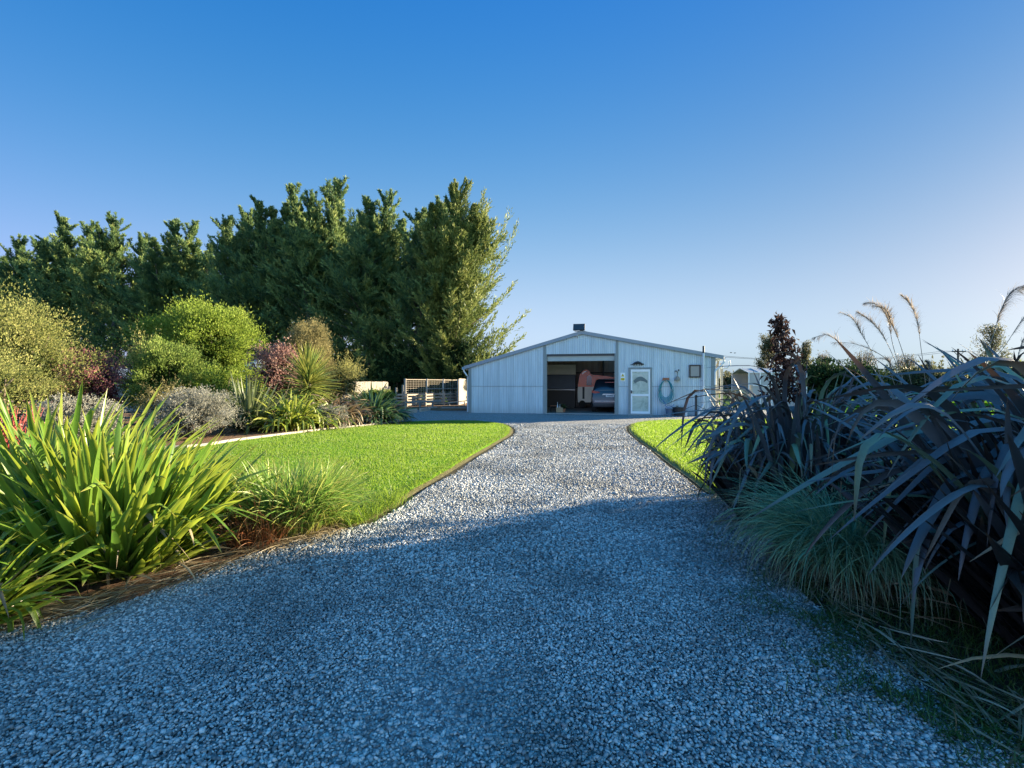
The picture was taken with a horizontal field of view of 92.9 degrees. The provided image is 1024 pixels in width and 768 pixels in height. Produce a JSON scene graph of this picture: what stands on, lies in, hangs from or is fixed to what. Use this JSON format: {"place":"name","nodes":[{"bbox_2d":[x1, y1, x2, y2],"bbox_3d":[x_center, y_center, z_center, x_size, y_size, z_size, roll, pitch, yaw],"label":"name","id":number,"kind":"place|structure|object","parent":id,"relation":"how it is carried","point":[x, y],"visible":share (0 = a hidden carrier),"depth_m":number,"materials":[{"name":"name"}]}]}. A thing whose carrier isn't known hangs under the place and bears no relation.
{"place":"outdoors","nodes":[
{"label":"outdoors","id":0,"kind":"place"},
{"bbox_2d":[0,520,348,632],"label":"planting bed","id":1,"kind":"object","parent":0,"point":[92,588],"visible":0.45,"depth_m":3.47,"materials":[{"name":"brown soil"}]},
{"bbox_2d":[0,506,102,640],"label":"green flax","id":2,"kind":"object","parent":1,"relation":"on","point":[12,579],"visible":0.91,"depth_m":3.00,"materials":[{"name":"green plant"}]},
{"bbox_2d":[0,378,232,518],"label":"green flax","id":3,"kind":"object","parent":1,"relation":"on","point":[48,432],"visible":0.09,"depth_m":4.40,"materials":[{"name":"green plant"}]},
{"bbox_2d":[0,405,285,606],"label":"green flax","id":4,"kind":"object","parent":1,"relation":"on","point":[127,515],"visible":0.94,"depth_m":3.53,"materials":[{"name":"green plant"}]},
{"bbox_2d":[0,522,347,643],"bbox_3d":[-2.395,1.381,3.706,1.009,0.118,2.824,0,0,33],"label":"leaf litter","id":5,"kind":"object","parent":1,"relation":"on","point":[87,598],"visible":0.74,"depth_m":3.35,"materials":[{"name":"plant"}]},
{"bbox_2d":[192,478,321,557],"bbox_3d":[-2.302,1.134,4.379,1.312,0.609,1.320,0,0,0],"label":"rusty sedge","id":6,"kind":"object","parent":1,"relation":"on","point":[245,533],"visible":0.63,"depth_m":4.20,"materials":[{"name":"plant"}]},
{"bbox_2d":[207,446,378,547],"bbox_3d":[-2.130,1.034,4.660,1.620,0.808,1.599,0,0,-28],"label":"sedge clump","id":7,"kind":"object","parent":1,"relation":"on","point":[267,500],"visible":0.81,"depth_m":4.44,"materials":[{"name":"plant"}]},
{"bbox_2d":[265,458,381,534],"bbox_3d":[-1.954,1.102,4.843,1.369,0.673,1.336,0,0,-33],"label":"sedge clump","id":8,"kind":"object","parent":1,"relation":"on","point":[332,522],"visible":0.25,"depth_m":4.77,"materials":[{"name":"plant"}]},
{"bbox_2d":[1,407,377,449],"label":"garden bed","id":9,"kind":"object","parent":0,"point":[208,438],"visible":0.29,"depth_m":13.56,"materials":[{"name":"brown soil"}]},
{"bbox_2d":[0,399,52,452],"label":"dogwood","id":10,"kind":"object","parent":9,"relation":"on","point":[14,426],"visible":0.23,"depth_m":8.67,"materials":[{"name":"red plant"}]},
{"bbox_2d":[0,327,70,420],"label":"golden shrub","id":11,"kind":"object","parent":9,"relation":"on","point":[7,384],"visible":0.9,"depth_m":10.77,"materials":[{"name":"plant"}]},
{"bbox_2d":[0,272,126,433],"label":"golden shrub","id":12,"kind":"object","parent":9,"relation":"on","point":[42,341],"visible":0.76,"depth_m":13.54,"materials":[{"name":"plant"}]},
{"bbox_2d":[11,391,132,437],"bbox_3d":[-8.909,0.773,9.778,2.688,1.297,1.685,0,0,14],"label":"pale shrub","id":13,"kind":"object","parent":9,"relation":"on","point":[82,418],"visible":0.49,"depth_m":9.76,"materials":[{"name":"grey plant"}]},
{"bbox_2d":[29,342,141,427],"bbox_3d":[-13.220,0.061,14.993,2.890,2.699,2.784,0,0,0],"label":"purple shrub","id":14,"kind":"object","parent":9,"relation":"on","point":[108,379],"visible":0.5,"depth_m":14.77,"materials":[{"name":"purple plant"}]},
{"bbox_2d":[107,320,161,423],"bbox_3d":[-13.078,-0.417,16.976,2.213,3.622,2.313,0,0,0],"label":"golden conifer","id":15,"kind":"object","parent":9,"relation":"on","point":[135,340],"visible":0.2,"depth_m":16.85,"materials":[{"name":"green plant"}]},
{"bbox_2d":[129,375,197,436],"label":"silver shrub","id":16,"kind":"object","parent":9,"relation":"on","point":[156,396],"visible":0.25,"depth_m":12.59,"materials":[{"name":"grey plant"}]},
{"bbox_2d":[114,333,227,414],"bbox_3d":[-10.980,-0.164,16.063,3.489,3.160,3.367,0,0,-43],"label":"green shrub","id":17,"kind":"object","parent":9,"relation":"on","point":[165,362],"visible":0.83,"depth_m":15.45,"materials":[{"name":"green plant"}]},
{"bbox_2d":[132,385,247,438],"bbox_3d":[-7.985,0.700,12.197,2.643,1.445,2.330,0,0,43],"label":"silver shrub","id":18,"kind":"object","parent":9,"relation":"on","point":[199,412],"visible":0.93,"depth_m":11.98,"materials":[{"name":"grey plant"}]},
{"bbox_2d":[107,288,283,391],"bbox_3d":[-12.240,-1.169,19.516,6.303,5.194,5.632,0,0,0],"label":"lime shrub","id":19,"kind":"object","parent":9,"relation":"on","point":[216,332],"visible":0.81,"depth_m":18.68,"materials":[{"name":"green plant"}]},
{"bbox_2d":[180,364,261,426],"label":"green shrub","id":20,"kind":"object","parent":9,"relation":"on","point":[220,386],"visible":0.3,"depth_m":15.58,"materials":[{"name":"green plant"}]},
{"bbox_2d":[206,371,299,434],"bbox_3d":[-7.837,0.488,14.142,3.165,1.800,2.823,0,0,15],"label":"striped flax","id":21,"kind":"object","parent":9,"relation":"on","point":[248,401],"visible":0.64,"depth_m":13.88,"materials":[{"name":"green plant"}]},
{"bbox_2d":[235,363,295,404],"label":"border shrub","id":22,"kind":"object","parent":9,"relation":"on","point":[270,391],"visible":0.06,"depth_m":21.65,"materials":[{"name":"plant"}]},
{"bbox_2d":[242,335,303,405],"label":"reddish shrub","id":23,"kind":"object","parent":9,"relation":"on","point":[272,368],"visible":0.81,"depth_m":17.69,"materials":[{"name":"plant"}]},
{"bbox_2d":[228,389,338,434],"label":"strap leaf plant","id":24,"kind":"object","parent":9,"relation":"on","point":[288,418],"visible":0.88,"depth_m":14.08,"materials":[{"name":"plant"}]},
{"bbox_2d":[274,341,343,405],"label":"cabbage tree","id":25,"kind":"object","parent":9,"relation":"on","point":[308,372],"visible":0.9,"depth_m":16.01,"materials":[{"name":"green plant"}]},
{"bbox_2d":[281,314,338,397],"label":"column shrub","id":26,"kind":"object","parent":9,"relation":"on","point":[315,338],"visible":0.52,"depth_m":18.84,"materials":[{"name":"green plant"}]},
{"bbox_2d":[274,393,356,430],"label":"strap leaf plant","id":27,"kind":"object","parent":9,"relation":"on","point":[333,421],"visible":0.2,"depth_m":14.90,"materials":[{"name":"plant"}]},
{"bbox_2d":[290,381,362,403],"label":"border shrub","id":28,"kind":"object","parent":9,"relation":"on","point":[332,396],"visible":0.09,"depth_m":24.84,"materials":[{"name":"plant"}]},
{"bbox_2d":[310,403,354,428],"bbox_3d":[-5.708,0.984,15.217,1.646,0.844,1.167,0,0,0],"label":"silver mound","id":29,"kind":"object","parent":9,"relation":"on","point":[332,410],"visible":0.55,"depth_m":15.06,"materials":[{"name":"grey plant"}]},
{"bbox_2d":[300,393,377,427],"bbox_3d":[-5.916,0.792,16.183,2.998,1.188,2.874,0,0,41],"label":"brown flax","id":30,"kind":"object","parent":9,"relation":"on","point":[351,410],"visible":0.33,"depth_m":15.97,"materials":[{"name":"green plant"}]},
{"bbox_2d":[318,348,376,404],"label":"wispy shrub","id":31,"kind":"object","parent":9,"relation":"on","point":[345,376],"visible":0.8,"depth_m":19.34,"materials":[{"name":"plant"}]},
{"bbox_2d":[325,398,382,425],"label":"bronze clump","id":32,"kind":"object","parent":9,"relation":"on","point":[356,422],"visible":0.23,"depth_m":16.26,"materials":[{"name":"brown plant"}]},
{"bbox_2d":[357,386,397,406],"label":"border shrub","id":33,"kind":"object","parent":9,"relation":"on","point":[389,394],"visible":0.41,"depth_m":27.04,"materials":[{"name":"green plant"}]},
{"bbox_2d":[341,382,419,425],"bbox_3d":[-5.135,0.615,17.554,3.449,1.555,3.277,0,0,-32],"label":"deep green flax","id":34,"kind":"object","parent":9,"relation":"on","point":[384,413],"visible":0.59,"depth_m":17.18,"materials":[{"name":"green plant"}]},
{"bbox_2d":[129,420,506,524],"bbox_3d":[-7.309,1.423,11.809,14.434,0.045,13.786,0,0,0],"label":"lawn","id":35,"kind":"structure","parent":0,"point":[365,450],"depth_m":10.24,"materials":[{"name":"green plant"}]},
{"bbox_2d":[225,422,515,529],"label":"lawn border soil","id":36,"kind":"structure","parent":0,"point":[417,489],"depth_m":7.52,"materials":[{"name":"brown soil"}]},
{"bbox_2d":[394,403,466,410],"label":"soil terrace","id":37,"kind":"structure","parent":0,"point":[438,406],"depth_m":27.94,"materials":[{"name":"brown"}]},
{"bbox_2d":[394,393,424,405],"bbox_3d":[-6.279,0.962,29.815,1.057,0.735,1.682,0,0,28],"label":"compost bin","id":38,"kind":"object","parent":37,"relation":"on","point":[415,397],"visible":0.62,"depth_m":29.23,"materials":[{"name":"wood"}]},
{"bbox_2d":[412,392,440,405],"bbox_3d":[-5.328,0.930,30.504,1.057,0.800,1.662,0,0,26],"label":"compost bin","id":39,"kind":"object","parent":37,"relation":"on","point":[428,398],"visible":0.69,"depth_m":29.98,"materials":[{"name":"wood"}]},
{"bbox_2d":[430,391,456,404],"bbox_3d":[-4.390,0.905,31.483,1.057,0.850,1.626,0,0,23],"label":"compost bin","id":40,"kind":"object","parent":37,"relation":"on","point":[444,397],"visible":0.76,"depth_m":30.87,"materials":[{"name":"wood"}]},
{"bbox_2d":[5,391,911,409],"bbox_3d":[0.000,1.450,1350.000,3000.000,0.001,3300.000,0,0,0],"label":"ground","id":41,"kind":"structure","parent":0,"point":[719,402],"depth_m":38.12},
{"bbox_2d":[0,233,35,331],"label":"conifer tree","id":42,"kind":"object","parent":41,"relation":"on","point":[7,267],"visible":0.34,"depth_m":51.32,"materials":[{"name":"green plant"}]},
{"bbox_2d":[0,235,58,330],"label":"conifer tree","id":43,"kind":"object","parent":41,"relation":"on","point":[35,243],"visible":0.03,"depth_m":51.27,"materials":[{"name":"green plant"}]},
{"bbox_2d":[4,219,125,357],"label":"conifer tree","id":44,"kind":"object","parent":41,"relation":"on","point":[63,262],"visible":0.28,"depth_m":48.52,"materials":[{"name":"green plant"}]},
{"bbox_2d":[5,210,128,356],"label":"conifer tree","id":45,"kind":"object","parent":41,"relation":"on","point":[42,291],"visible":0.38,"depth_m":48.30,"materials":[{"name":"green plant"}]},
{"bbox_2d":[59,210,139,364],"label":"conifer tree","id":46,"kind":"object","parent":41,"relation":"on","point":[104,256],"visible":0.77,"depth_m":46.59,"materials":[{"name":"green plant"}]},
{"bbox_2d":[75,231,150,365],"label":"conifer tree","id":47,"kind":"object","parent":41,"relation":"on","point":[142,241],"visible":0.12,"depth_m":47.45,"materials":[{"name":"green plant"}]},
{"bbox_2d":[99,218,200,360],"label":"conifer tree","id":48,"kind":"object","parent":41,"relation":"on","point":[157,259],"visible":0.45,"depth_m":43.78,"materials":[{"name":"green plant"}]},
{"bbox_2d":[111,219,216,346],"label":"conifer tree","id":49,"kind":"object","parent":41,"relation":"on","point":[190,273],"visible":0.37,"depth_m":45.56,"materials":[{"name":"green plant"}]},
{"bbox_2d":[173,214,251,310],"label":"conifer tree","id":50,"kind":"object","parent":41,"relation":"on","point":[227,235],"visible":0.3,"depth_m":43.22,"materials":[{"name":"green plant"}]},
{"bbox_2d":[163,205,273,361],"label":"conifer tree","id":51,"kind":"object","parent":41,"relation":"on","point":[248,219],"visible":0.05,"depth_m":42.52,"materials":[{"name":"green plant"}]},
{"bbox_2d":[193,194,300,363],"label":"conifer tree","id":52,"kind":"object","parent":41,"relation":"on","point":[246,285],"visible":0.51,"depth_m":41.54,"materials":[{"name":"green plant"}]},
{"bbox_2d":[237,181,332,398],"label":"conifer tree","id":53,"kind":"object","parent":41,"relation":"on","point":[287,211],"visible":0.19,"depth_m":41.87,"materials":[{"name":"green plant"}]},
{"bbox_2d":[260,188,349,387],"bbox_3d":[-17.238,-7.429,41.221,10.127,17.771,8.276,0,0,26],"label":"conifer tree","id":54,"kind":"object","parent":41,"relation":"on","point":[301,265],"visible":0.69,"depth_m":39.47,"materials":[{"name":"green plant"}]},
{"bbox_2d":[253,175,378,363],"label":"conifer tree","id":55,"kind":"object","parent":41,"relation":"on","point":[335,206],"visible":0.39,"depth_m":41.08,"materials":[{"name":"green plant"}]},
{"bbox_2d":[322,346,368,381],"bbox_3d":[-13.980,-0.682,39.808,4.208,4.599,8.747,0,0,-30],"label":"underplanting","id":56,"kind":"object","parent":41,"relation":"on","point":[342,356],"visible":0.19,"depth_m":38.31,"materials":[{"name":"green plant"}]},
{"bbox_2d":[304,194,416,381],"bbox_3d":[-12.189,-7.191,39.502,8.985,17.332,10.018,0,0,-41],"label":"conifer tree","id":57,"kind":"object","parent":41,"relation":"on","point":[362,239],"visible":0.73,"depth_m":37.77,"materials":[{"name":"green plant"}]},
{"bbox_2d":[296,188,424,380],"bbox_3d":[-11.247,-7.444,39.253,11.435,17.830,7.923,0,0,-42],"label":"conifer tree","id":58,"kind":"object","parent":41,"relation":"on","point":[388,235],"visible":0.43,"depth_m":38.71,"materials":[{"name":"green plant"}]},
{"bbox_2d":[340,381,387,401],"bbox_3d":[-9.382,0.646,28.726,0.123,1.608,5.514,0,0,32],"label":"paling fence","id":59,"kind":"object","parent":41,"relation":"on","point":[367,385],"visible":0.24,"depth_m":29.71,"materials":[{"name":"beige wood"}]},
{"bbox_2d":[362,339,438,402],"bbox_3d":[-8.776,-0.896,38.190,8.747,5.059,4.208,0,0,40],"label":"underplanting","id":60,"kind":"object","parent":41,"relation":"on","point":[395,377],"visible":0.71,"depth_m":36.91,"materials":[{"name":"green plant"}]},
{"bbox_2d":[367,207,448,399],"bbox_3d":[-7.227,-6.323,38.088,7.893,15.556,9.658,0,0,-26],"label":"conifer tree","id":61,"kind":"object","parent":41,"relation":"on","point":[401,306],"visible":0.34,"depth_m":37.15,"materials":[{"name":"green plant"}]},
{"bbox_2d":[365,195,500,398],"bbox_3d":[-5.973,-6.919,39.701,8.974,16.750,10.692,0,0,20],"label":"conifer tree","id":62,"kind":"object","parent":41,"relation":"on","point":[437,197],"visible":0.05,"depth_m":37.28,"materials":[{"name":"green plant"}]},
{"bbox_2d":[413,333,501,398],"bbox_3d":[-3.970,-1.109,36.678,8.747,5.519,4.208,0,0,20],"label":"underplanting","id":63,"kind":"object","parent":41,"relation":"on","point":[461,352],"visible":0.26,"depth_m":35.78,"materials":[{"name":"green plant"}]},
{"bbox_2d":[457,378,466,404],"bbox_3d":[-3.293,0.545,33.253,0.123,1.810,4.807,0,0,3],"label":"paling fence","id":64,"kind":"object","parent":41,"relation":"on","point":[461,389],"visible":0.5,"depth_m":31.87,"materials":[{"name":"beige wood"}]},
{"bbox_2d":[397,176,531,401],"bbox_3d":[-3.590,-7.170,35.937,10.234,17.300,10.578,0,0,0],"label":"conifer tree","id":65,"kind":"object","parent":41,"relation":"on","point":[458,248],"visible":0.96,"depth_m":35.28,"materials":[{"name":"green plant"}]},
{"bbox_2d":[719,368,741,398],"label":"hedge shrub","id":66,"kind":"object","parent":41,"relation":"on","point":[727,377],"visible":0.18,"depth_m":43.49,"materials":[{"name":"plant"}]},
{"bbox_2d":[753,333,780,367],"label":"distant tree","id":67,"kind":"object","parent":41,"relation":"on","point":[765,346],"visible":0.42,"depth_m":49.80,"materials":[{"name":"green plant"}]},
{"bbox_2d":[731,368,806,406],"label":"glasshouse","id":68,"kind":"structure","parent":41,"relation":"on","point":[745,377],"depth_m":30.02,"materials":[{"name":"white glass"}]},
{"bbox_2d":[758,312,809,403],"bbox_3d":[2.886,0.084,5.094,0.489,1.732,0.473,0,0,0],"label":"tree","id":69,"kind":"object","parent":41,"relation":"on","point":[778,322],"visible":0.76,"depth_m":5.07,"materials":[{"name":"plant"}]},
{"bbox_2d":[799,339,814,365],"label":"distant tree","id":70,"kind":"object","parent":41,"relation":"on","point":[806,350],"visible":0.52,"depth_m":49.71,"materials":[{"name":"plant"}]},
{"bbox_2d":[792,356,899,403],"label":"hedge shrub","id":71,"kind":"object","parent":41,"relation":"on","point":[819,370],"visible":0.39,"depth_m":31.89,"materials":[{"name":"green plant"}]},
{"bbox_2d":[854,345,878,365],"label":"distant tree","id":72,"kind":"object","parent":41,"relation":"on","point":[861,359],"visible":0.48,"depth_m":47.72,"materials":[{"name":"plant"}]},
{"bbox_2d":[727,349,1023,365],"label":"utility pole","id":73,"kind":"object","parent":41,"relation":"on","point":[957,354],"visible":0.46,"depth_m":61.47,"materials":[{"name":"green plant"}]},
{"bbox_2d":[895,353,917,371],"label":"distant tree","id":74,"kind":"object","parent":41,"relation":"on","point":[901,363],"visible":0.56,"depth_m":51.77,"materials":[{"name":"plant"}]},
{"bbox_2d":[881,355,983,401],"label":"hedge shrub","id":75,"kind":"object","parent":41,"relation":"on","point":[916,380],"visible":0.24,"depth_m":33.53,"materials":[{"name":"green plant"}]},
{"bbox_2d":[969,322,1012,365],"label":"distant tree","id":76,"kind":"object","parent":41,"relation":"on","point":[993,344],"visible":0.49,"depth_m":45.77,"materials":[{"name":"green plant"}]},
{"bbox_2d":[177,489,801,580],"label":"gravel","id":77,"kind":"structure","parent":0,"point":[630,510],"depth_m":4.39,"materials":[{"name":"grey gravel"}]},
{"bbox_2d":[0,408,1022,767],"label":"driveway","id":78,"kind":"structure","parent":0,"point":[534,418],"depth_m":2.38,"materials":[{"name":"grey gravel"}]},
{"bbox_2d":[404,379,456,405],"bbox_3d":[-5.018,0.560,31.360,0.303,1.780,5.028,0,0,35],"label":"fence","id":79,"kind":"object","parent":78,"relation":"on","point":[413,392],"visible":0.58,"depth_m":30.74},
{"bbox_2d":[491,423,648,451],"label":"gravel","id":80,"kind":"structure","parent":78,"relation":"on","point":[584,432],"depth_m":12.84,"materials":[{"name":"grey gravel"}]},
{"bbox_2d":[464,330,723,415],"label":"corrugated shed","id":81,"kind":"structure","parent":78,"relation":"on","point":[513,381],"depth_m":23.49,"materials":[{"name":"metal"}]},
{"bbox_2d":[547,365,575,407],"bbox_3d":[2.201,0.125,29.576,3.300,2.590,0.800,0,0,12],"label":"storage unit","id":82,"kind":"object","parent":81,"relation":"on","point":[561,384],"visible":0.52,"depth_m":29.33,"materials":[{"name":"silver metal"}]},
{"bbox_2d":[547,356,613,360],"bbox_3d":[3.331,-1.290,23.614,3.217,0.360,0.385,0,0,12],"label":"roller door","id":83,"kind":"structure","parent":81,"relation":"in","point":[549,358],"depth_m":23.44,"materials":[{"name":"paint"}]},
{"bbox_2d":[576,369,614,407],"bbox_3d":[5.506,0.279,28.989,3.250,2.283,1.066,0,0,12],"label":"caravan","id":84,"kind":"object","parent":81,"relation":"on","point":[587,380],"visible":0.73,"depth_m":28.69,"materials":[{"name":"beige paint"}]},
{"bbox_2d":[591,379,614,411],"bbox_3d":[5.289,0.568,26.219,1.860,1.705,4.204,0,0,12],"label":"parked suv","id":85,"kind":"object","parent":81,"relation":"on","point":[603,392],"visible":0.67,"depth_m":24.34,"materials":[{"name":"blue paint"}]},
{"bbox_2d":[628,367,652,414],"bbox_3d":[5.977,0.337,22.669,1.121,2.226,0.250,0,0,12],"label":"shed door","id":86,"kind":"structure","parent":81,"relation":"attached to","point":[641,392],"depth_m":22.75,"materials":[{"name":"white paint"}]},
{"bbox_2d":[631,369,649,413],"bbox_3d":[6.004,0.357,22.752,0.881,2.066,0.035,0,0,12],"label":"door leaf","id":87,"kind":"structure","parent":86,"relation":"in","point":[632,412],"depth_m":22.71,"materials":[{"name":"white paint"}]},
{"bbox_2d":[658,378,673,407],"bbox_3d":[7.108,0.398,22.466,0.717,1.372,0.172,0,0,12],"label":"garden hose","id":88,"kind":"object","parent":81,"relation":"hanging from","point":[671,391],"visible":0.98,"depth_m":22.45,"materials":[{"name":"plastic"}]},
{"bbox_2d":[689,365,700,377],"bbox_3d":[8.377,-0.588,22.277,0.501,0.588,0.070,0,0,12],"label":"shed window","id":89,"kind":"structure","parent":81,"relation":"attached to","point":[694,371],"depth_m":22.27,"materials":[{"name":"white glass"}]},
{"bbox_2d":[697,346,704,414],"bbox_3d":[8.604,-0.139,22.151,0.402,3.178,0.160,0,0,-2],"label":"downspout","id":90,"kind":"object","parent":81,"relation":"attached to","point":[703,374],"visible":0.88,"depth_m":22.08,"materials":[{"name":"white plastic"}]},
{"bbox_2d":[716,361,722,410],"bbox_3d":[10.427,0.175,24.721,0.266,2.550,3.758,0,0,19],"label":"lean to frame","id":91,"kind":"object","parent":78,"relation":"on","point":[717,383],"visible":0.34,"depth_m":23.70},
{"bbox_2d":[719,385,752,410],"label":"wire gate","id":92,"kind":"structure","parent":78,"relation":"on","point":[751,390],"depth_m":25.57,"materials":[{"name":"grey"}]},
{"bbox_2d":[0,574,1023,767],"bbox_3d":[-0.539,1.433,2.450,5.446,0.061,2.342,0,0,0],"label":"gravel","id":93,"kind":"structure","parent":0,"point":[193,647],"depth_m":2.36,"materials":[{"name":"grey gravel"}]},
{"bbox_2d":[665,490,1023,767],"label":"gravel weeds","id":94,"kind":"object","parent":93,"relation":"on","point":[986,728],"visible":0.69,"depth_m":2.26,"materials":[{"name":"green plant"}]},
{"bbox_2d":[0,0,1023,377],"label":"sky","id":95,"kind":"structure","parent":0,"point":[686,174],"materials":[{"name":"blue"}]},
{"bbox_2d":[423,449,701,492],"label":"gravel","id":96,"kind":"structure","parent":0,"point":[607,462],"depth_m":7.78,"materials":[{"name":"grey gravel"}]},
{"bbox_2d":[626,423,714,494],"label":"lawn border soil","id":97,"kind":"structure","parent":0,"point":[678,468],"depth_m":8.53,"materials":[{"name":"brown soil"}]},
{"bbox_2d":[633,401,1001,486],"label":"lawn","id":98,"kind":"structure","parent":0,"point":[953,402],"depth_m":12.73,"materials":[{"name":"green plant"}]},
{"bbox_2d":[335,418,714,528],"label":"edge grass","id":99,"kind":"structure","parent":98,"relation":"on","point":[383,501],"depth_m":5.84,"materials":[{"name":"green plant"}]},
{"bbox_2d":[716,495,1023,751],"bbox_3d":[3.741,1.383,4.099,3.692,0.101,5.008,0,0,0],"label":"weedy grass","id":100,"kind":"structure","parent":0,"point":[966,649],"depth_m":2.67,"materials":[{"name":"green plant"}]},
{"bbox_2d":[649,351,944,540],"bbox_3d":[3.055,0.573,5.065,3.027,1.744,2.944,0,0,29],"label":"bronze flax","id":101,"kind":"object","parent":100,"relation":"on","point":[781,432],"visible":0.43,"depth_m":4.66,"materials":[{"name":"purple plant"}]},
{"bbox_2d":[697,454,986,640],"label":"tussock grass","id":102,"kind":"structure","parent":100,"relation":"on","point":[849,556],"depth_m":3.35,"materials":[{"name":"plant"}]},
{"bbox_2d":[750,339,1023,720],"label":"bronze flax","id":103,"kind":"object","parent":100,"relation":"on","point":[965,482],"visible":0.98,"depth_m":2.55,"materials":[{"name":"purple plant"}]},
{"bbox_2d":[764,550,1023,767],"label":"leaf litter","id":104,"kind":"object","parent":100,"relation":"on","point":[952,698],"visible":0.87,"depth_m":2.40,"materials":[{"name":"plant"}]},
{"bbox_2d":[835,337,1023,477],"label":"bronze flax","id":105,"kind":"object","parent":100,"relation":"on","point":[952,358],"visible":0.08,"depth_m":4.06,"materials":[{"name":"brown plant"}]},
{"bbox_2d":[977,282,1023,405],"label":"plume grass","id":106,"kind":"object","parent":100,"relation":"on","point":[1006,301],"depth_m":4.76,"materials":[{"name":"beige plant"}]},
{"bbox_2d":[812,293,934,462],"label":"plume grass","id":107,"kind":"object","parent":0,"point":[888,316],"depth_m":5.30,"materials":[{"name":"beige plant"}]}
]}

